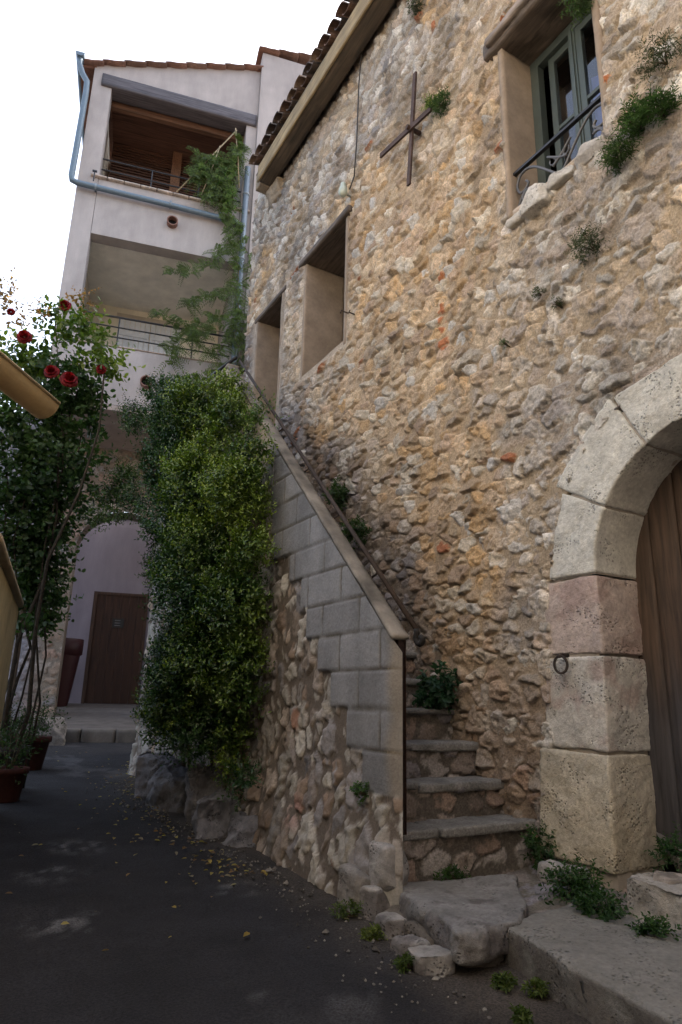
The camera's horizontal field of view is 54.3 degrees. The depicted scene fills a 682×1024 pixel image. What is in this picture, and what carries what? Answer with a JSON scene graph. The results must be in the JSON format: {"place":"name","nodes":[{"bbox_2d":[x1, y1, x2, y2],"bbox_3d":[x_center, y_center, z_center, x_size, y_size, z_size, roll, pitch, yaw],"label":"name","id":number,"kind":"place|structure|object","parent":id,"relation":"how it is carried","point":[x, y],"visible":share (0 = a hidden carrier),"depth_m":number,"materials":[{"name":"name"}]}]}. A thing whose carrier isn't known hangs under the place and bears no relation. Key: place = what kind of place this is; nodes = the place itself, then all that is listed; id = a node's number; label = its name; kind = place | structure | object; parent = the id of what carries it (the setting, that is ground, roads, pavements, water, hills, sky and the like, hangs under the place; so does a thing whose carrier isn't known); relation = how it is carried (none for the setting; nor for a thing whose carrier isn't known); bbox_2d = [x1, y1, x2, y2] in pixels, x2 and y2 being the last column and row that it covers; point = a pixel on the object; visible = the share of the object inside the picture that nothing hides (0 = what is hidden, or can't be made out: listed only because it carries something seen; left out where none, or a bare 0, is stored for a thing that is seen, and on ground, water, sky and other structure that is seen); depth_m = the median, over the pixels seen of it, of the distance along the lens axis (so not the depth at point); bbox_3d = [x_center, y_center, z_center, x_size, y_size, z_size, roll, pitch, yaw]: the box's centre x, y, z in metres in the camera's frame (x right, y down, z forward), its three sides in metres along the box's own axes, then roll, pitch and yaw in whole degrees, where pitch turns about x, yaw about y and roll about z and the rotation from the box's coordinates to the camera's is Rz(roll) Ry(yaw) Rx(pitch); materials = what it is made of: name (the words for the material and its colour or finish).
{"place":"outdoors","nodes":[
{"label":"outdoors","id":0,"kind":"place"},
{"bbox_2d":[0,351,60,418],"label":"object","id":1,"kind":"structure","parent":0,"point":[25,390],"depth_m":4.16,"materials":[{"name":"paint"}]},
{"bbox_2d":[0,703,140,742],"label":"paving","id":2,"kind":"structure","parent":0,"point":[99,723],"depth_m":11.46,"materials":[{"name":"grey stone"}]},
{"bbox_2d":[57,638,83,706],"bbox_3d":[-5.547,3.205,13.128,0.740,1.380,0.740,10,-18,-29],"label":"tall planter","id":3,"kind":"object","parent":2,"relation":"on","point":[73,650],"visible":0.34,"depth_m":12.99,"materials":[{"name":"red ceramic"}]},
{"bbox_2d":[66,520,156,704],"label":"courtyard house","id":4,"kind":"structure","parent":2,"relation":"on","point":[109,626],"depth_m":14.48,"materials":[{"name":"paint"}]},
{"bbox_2d":[84,594,145,703],"bbox_3d":[-4.839,2.941,14.342,1.027,2.280,0.050,6,-17,-17],"label":"door","id":5,"kind":"structure","parent":4,"relation":"in","point":[114,618],"depth_m":14.33,"materials":[{"name":"brown wood"}]},
{"bbox_2d":[0,0,348,515],"label":"sky","id":6,"kind":"structure","parent":0,"point":[40,40],"materials":[{"name":"white"}]},
{"bbox_2d":[0,741,591,1023],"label":"road","id":7,"kind":"structure","parent":0,"point":[206,962],"depth_m":2.80,"materials":[{"name":"grey asphalt"}]},
{"bbox_2d":[0,533,23,728],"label":"garden wall","id":8,"kind":"structure","parent":7,"relation":"on","point":[11,601],"depth_m":4.53,"materials":[{"name":"paint"}]},
{"bbox_2d":[4,607,26,746],"bbox_3d":[-3.047,1.682,6.135,0.058,1.629,0.063,10,-18,-29],"label":"wooden post","id":9,"kind":"object","parent":7,"relation":"on","point":[19,649],"visible":0.31,"depth_m":6.21,"materials":[{"name":"brown wood"}]},
{"bbox_2d":[0,700,45,765],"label":"plant","id":10,"kind":"object","parent":7,"relation":"on","point":[20,721],"visible":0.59,"depth_m":5.92,"materials":[{"name":"plant"}]},
{"bbox_2d":[0,718,50,802],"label":"plant pot","id":11,"kind":"object","parent":7,"relation":"on","point":[12,778],"visible":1,"depth_m":5.44,"materials":[{"name":"ceramic"}]},
{"bbox_2d":[11,690,70,770],"bbox_3d":[-3.342,2.363,7.274,0.770,0.847,0.643,10,-18,-29],"label":"plant pot","id":12,"kind":"object","parent":7,"relation":"on","point":[36,762],"visible":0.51,"depth_m":7.18,"materials":[{"name":"ceramic"}]},
{"bbox_2d":[31,717,66,745],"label":"rubble block","id":13,"kind":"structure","parent":7,"relation":"on","point":[58,734],"depth_m":9.53,"materials":[{"name":"stone"}]},
{"bbox_2d":[0,267,145,787],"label":"rose bush","id":14,"kind":"object","parent":7,"relation":"on","point":[28,549],"visible":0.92,"depth_m":6.49,"materials":[{"name":"green plant"}]},
{"bbox_2d":[0,418,161,717],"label":"stone archway","id":15,"kind":"object","parent":7,"relation":"on","point":[51,677],"visible":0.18,"depth_m":12.15,"materials":[{"name":"grey stone"}]},
{"bbox_2d":[47,46,310,454],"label":"rendered house","id":16,"kind":"structure","parent":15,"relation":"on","point":[138,222],"depth_m":13.33,"materials":[{"name":"white paint"}]},
{"bbox_2d":[147,131,251,386],"bbox_3d":[-2.334,-4.744,12.491,2.232,5.849,0.865,6,-17,-17],"label":"creeper","id":17,"kind":"object","parent":16,"relation":"attached to","point":[220,184],"visible":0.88,"depth_m":12.43,"materials":[{"name":"green plant"}]},
{"bbox_2d":[176,130,236,191],"bbox_3d":[-2.618,-6.912,13.068,1.050,1.811,0.037,6,-17,-17],"label":"bamboo cane","id":18,"kind":"object","parent":17,"relation":"attached to","point":[207,161],"visible":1,"depth_m":13.17,"materials":[{"name":"beige plant"}]},
{"bbox_2d":[201,146,220,194],"bbox_3d":[-2.541,-6.687,13.009,0.292,1.245,0.036,6,-17,-17],"label":"bamboo cane","id":19,"kind":"object","parent":17,"relation":"in","point":[211,169],"visible":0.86,"depth_m":12.95,"materials":[{"name":"beige plant"}]},
{"bbox_2d":[235,128,239,187],"bbox_3d":[-2.063,-7.057,13.247,0.182,1.403,0.036,6,-17,-17],"label":"bamboo cane","id":20,"kind":"object","parent":17,"relation":"in","point":[237,163],"visible":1,"depth_m":13.19,"materials":[{"name":"beige plant"}]},
{"bbox_2d":[134,751,181,799],"bbox_3d":[-1.579,2.450,5.971,0.578,0.550,0.513,-4,-17,19],"label":"rock","id":21,"kind":"object","parent":7,"relation":"on","point":[148,763],"visible":0.35,"depth_m":5.81,"materials":[{"name":"stone"}]},
{"bbox_2d":[145,762,187,812],"bbox_3d":[-1.338,2.350,5.493,0.469,0.525,0.445,-12,-20,38],"label":"rock","id":22,"kind":"object","parent":7,"relation":"on","point":[165,790],"visible":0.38,"depth_m":5.34,"materials":[{"name":"stone"}]},
{"bbox_2d":[7,752,348,950],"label":"fallen leaves","id":23,"kind":"object","parent":7,"relation":"on","point":[246,933],"visible":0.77,"depth_m":4.03,"materials":[{"name":"yellow plant"}]},
{"bbox_2d":[73,364,288,813],"bbox_3d":[-1.435,0.325,5.883,1.496,4.125,3.496,10,-18,-29],"label":"climbing shrub","id":24,"kind":"object","parent":7,"relation":"on","point":[194,657],"visible":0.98,"depth_m":4.92,"materials":[{"name":"green plant"}]},
{"bbox_2d":[184,763,222,822],"bbox_3d":[-1.046,2.203,5.088,0.341,0.547,0.538,10,-18,-29],"label":"rock","id":25,"kind":"object","parent":7,"relation":"on","point":[200,783],"visible":0.49,"depth_m":4.98,"materials":[{"name":"stone"}]},
{"bbox_2d":[191,788,238,838],"bbox_3d":[-0.866,2.201,4.661,0.391,0.494,0.403,4,-16,-9],"label":"rock","id":26,"kind":"object","parent":7,"relation":"on","point":[210,819],"visible":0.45,"depth_m":4.55,"materials":[{"name":"stone"}]},
{"bbox_2d":[222,810,257,847],"bbox_3d":[-0.624,2.180,4.430,0.281,0.364,0.371,-2,-16,10],"label":"rock","id":27,"kind":"object","parent":7,"relation":"on","point":[242,828],"visible":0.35,"depth_m":4.32,"materials":[{"name":"stone"}]},
{"bbox_2d":[78,781,491,1018],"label":"fallen leaves","id":28,"kind":"object","parent":7,"relation":"on","point":[375,948],"visible":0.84,"depth_m":3.54,"materials":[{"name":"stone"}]},
{"bbox_2d":[127,356,535,913],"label":"stone staircase","id":29,"kind":"structure","parent":7,"relation":"on","point":[338,698],"depth_m":3.89,"materials":[{"name":"stone"}]},
{"bbox_2d":[348,780,369,805],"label":"broadleaf weed","id":30,"kind":"object","parent":29,"relation":"on","point":[358,790],"visible":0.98,"depth_m":3.40,"materials":[{"name":"green plant"}]},
{"bbox_2d":[412,660,462,714],"bbox_3d":[0.624,1.186,4.401,0.390,0.408,0.396,10,-18,-29],"label":"broadleaf weed","id":31,"kind":"object","parent":29,"relation":"on","point":[437,694],"visible":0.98,"depth_m":4.36,"materials":[{"name":"green plant"}]},
{"bbox_2d":[328,898,363,921],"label":"kerb weed","id":32,"kind":"object","parent":7,"relation":"on","point":[343,909],"visible":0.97,"depth_m":3.08,"materials":[{"name":"green plant"}]},
{"bbox_2d":[358,922,387,941],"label":"kerb weed","id":33,"kind":"object","parent":7,"relation":"on","point":[372,933],"visible":0.98,"depth_m":2.84,"materials":[{"name":"green plant"}]},
{"bbox_2d":[392,951,414,974],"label":"kerb weed","id":34,"kind":"object","parent":7,"relation":"on","point":[405,960],"visible":0.86,"depth_m":2.55,"materials":[{"name":"green plant"}]},
{"bbox_2d":[242,0,681,891],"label":"stone house","id":35,"kind":"structure","parent":7,"relation":"on","point":[516,504],"depth_m":4.51,"materials":[{"name":"stone"}]},
{"bbox_2d":[321,475,349,510],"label":"wall plant","id":36,"kind":"object","parent":35,"relation":"attached to","point":[339,492],"depth_m":6.10,"materials":[{"name":"green plant"}]},
{"bbox_2d":[338,182,350,197],"bbox_3d":[0.054,-3.407,7.064,0.172,0.165,0.097,10,-18,-29],"label":"wall lamp","id":37,"kind":"object","parent":35,"relation":"attached to","point":[343,192],"visible":1,"depth_m":7.01,"materials":[{"name":"glass"}]},
{"bbox_2d":[339,514,371,548],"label":"wall plant","id":38,"kind":"object","parent":35,"relation":"attached to","point":[357,529],"depth_m":5.69,"materials":[{"name":"green plant"}]},
{"bbox_2d":[349,53,361,189],"bbox_3d":[0.187,-4.661,7.272,0.025,2.565,0.264,10,-18,-29],"label":"cable","id":39,"kind":"object","parent":35,"relation":"attached to","point":[357,121],"visible":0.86,"depth_m":7.13,"materials":[{"name":"paint"}]},
{"bbox_2d":[379,71,431,186],"bbox_3d":[0.614,-3.450,6.089,0.150,1.164,0.799,10,-18,-29],"label":"wall cross","id":40,"kind":"object","parent":35,"relation":"attached to","point":[411,129],"depth_m":6.01,"materials":[{"name":"metal"}]},
{"bbox_2d":[406,0,424,17],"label":"wall plant","id":41,"kind":"object","parent":35,"relation":"attached to","point":[413,6],"depth_m":6.39,"materials":[{"name":"green plant"}]},
{"bbox_2d":[417,91,438,116],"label":"flowering plant","id":42,"kind":"object","parent":35,"relation":"attached to","point":[428,101],"visible":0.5,"depth_m":5.80,"materials":[{"name":"green plant"}]},
{"bbox_2d":[420,86,450,118],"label":"wall plant","id":43,"kind":"object","parent":35,"relation":"attached to","point":[438,101],"depth_m":5.66,"materials":[{"name":"green plant"}]},
{"bbox_2d":[498,338,509,347],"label":"wall plant","id":44,"kind":"object","parent":35,"relation":"attached to","point":[503,341],"depth_m":4.50,"materials":[{"name":"green plant"}]},
{"bbox_2d":[529,283,545,298],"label":"wall plant","id":45,"kind":"object","parent":35,"relation":"attached to","point":[537,292],"depth_m":4.28,"materials":[{"name":"green plant"}]},
{"bbox_2d":[551,294,563,309],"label":"wall plant","id":46,"kind":"object","parent":35,"relation":"attached to","point":[558,303],"depth_m":4.13,"materials":[{"name":"green plant"}]},
{"bbox_2d":[530,10,590,182],"bbox_3d":[1.698,-2.900,4.750,0.081,1.500,0.790,10,-18,-29],"label":"window frame","id":47,"kind":"structure","parent":35,"relation":"in","point":[537,67],"depth_m":5.02,"materials":[{"name":"paint"}]},
{"bbox_2d":[553,653,569,673],"bbox_3d":[1.222,0.834,3.655,0.085,0.115,0.083,10,-18,-29],"label":"tether ring","id":48,"kind":"object","parent":35,"relation":"attached to","point":[562,655],"visible":1,"depth_m":3.64,"materials":[{"name":"metal"}]},
{"bbox_2d":[556,0,593,30],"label":"wall plant","id":49,"kind":"object","parent":35,"relation":"attached to","point":[584,6],"depth_m":4.37,"materials":[{"name":"green plant"}]},
{"bbox_2d":[563,220,610,275],"bbox_3d":[1.474,-1.567,3.955,0.312,0.342,0.289,6,-16,-16],"label":"wall plant","id":50,"kind":"object","parent":35,"relation":"attached to","point":[595,247],"depth_m":3.92,"materials":[{"name":"green plant"}]},
{"bbox_2d":[594,130,643,177],"bbox_3d":[1.595,-2.080,3.841,0.269,0.240,0.259,-5,-17,21],"label":"wall plant","id":51,"kind":"object","parent":35,"relation":"attached to","point":[610,158],"depth_m":3.80,"materials":[{"name":"green plant"}]},
{"bbox_2d":[610,84,655,141],"bbox_3d":[1.661,-2.207,3.766,0.277,0.251,0.248,10,-18,-29],"label":"wall plant","id":52,"kind":"object","parent":35,"relation":"attached to","point":[625,124],"depth_m":3.73,"materials":[{"name":"green plant"}]},
{"bbox_2d":[630,460,681,847],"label":"door","id":53,"kind":"structure","parent":35,"relation":"in","point":[659,546],"depth_m":3.55,"materials":[{"name":"brown wood"}]},
{"bbox_2d":[631,79,681,127],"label":"wall plant","id":54,"kind":"object","parent":35,"relation":"attached to","point":[661,102],"depth_m":3.60,"materials":[{"name":"green plant"}]},
{"bbox_2d":[634,23,681,88],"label":"wall plant","id":55,"kind":"object","parent":35,"relation":"attached to","point":[659,54],"depth_m":3.69,"materials":[{"name":"green plant"}]},
{"bbox_2d":[490,970,518,994],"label":"kerb weed","id":56,"kind":"object","parent":7,"relation":"on","point":[503,983],"visible":1,"depth_m":2.43,"materials":[{"name":"green plant"}]},
{"bbox_2d":[358,864,681,1023],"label":"stone ledge","id":57,"kind":"object","parent":7,"relation":"on","point":[592,969],"visible":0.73,"depth_m":2.57,"materials":[{"name":"stone"}]},
{"bbox_2d":[432,863,470,880],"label":"broadleaf weed","id":58,"kind":"object","parent":57,"relation":"on","point":[447,874],"visible":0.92,"depth_m":3.31,"materials":[{"name":"green plant"}]},
{"bbox_2d":[520,819,558,870],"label":"broadleaf weed","id":59,"kind":"object","parent":57,"relation":"on","point":[530,843],"visible":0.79,"depth_m":3.54,"materials":[{"name":"green plant"}]},
{"bbox_2d":[537,859,590,890],"bbox_3d":[1.113,1.821,3.325,0.132,0.121,0.248,13,-20,-36],"label":"rock","id":60,"kind":"object","parent":57,"relation":"on","point":[542,865],"visible":0.33,"depth_m":3.35,"materials":[{"name":"stone"}]},
{"bbox_2d":[538,852,615,906],"bbox_3d":[1.125,1.758,3.168,0.362,0.248,0.376,-4,-17,18],"label":"broadleaf weed","id":61,"kind":"object","parent":57,"relation":"on","point":[571,878],"visible":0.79,"depth_m":3.13,"materials":[{"name":"green plant"}]},
{"bbox_2d":[564,875,634,921],"bbox_3d":[1.117,1.692,2.868,0.264,0.194,0.367,10,-18,-29],"label":"broadleaf weed","id":62,"kind":"object","parent":57,"relation":"on","point":[590,901],"visible":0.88,"depth_m":2.84,"materials":[{"name":"green plant"}]},
{"bbox_2d":[625,911,681,940],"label":"broadleaf weed","id":63,"kind":"object","parent":57,"relation":"on","point":[650,925],"visible":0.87,"depth_m":2.60,"materials":[{"name":"green plant"}]},
{"bbox_2d":[627,872,681,933],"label":"boulder","id":64,"kind":"object","parent":57,"relation":"on","point":[646,892],"visible":0.66,"depth_m":2.75,"materials":[{"name":"stone"}]},
{"bbox_2d":[653,871,681,884],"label":"flat stone","id":65,"kind":"object","parent":64,"relation":"on","point":[670,878],"visible":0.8,"depth_m":2.84,"materials":[{"name":"stone"}]},
{"bbox_2d":[645,820,681,872],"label":"broadleaf weed","id":66,"kind":"object","parent":57,"relation":"on","point":[670,846],"visible":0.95,"depth_m":3.08,"materials":[{"name":"green plant"}]},
{"bbox_2d":[509,1003,533,1023],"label":"kerb weed","id":67,"kind":"object","parent":7,"relation":"on","point":[521,1015],"visible":1,"depth_m":2.18,"materials":[{"name":"green plant"}]},
{"bbox_2d":[520,976,549,998],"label":"kerb weed","id":68,"kind":"object","parent":7,"relation":"on","point":[537,984],"visible":1,"depth_m":2.38,"materials":[{"name":"green plant"}]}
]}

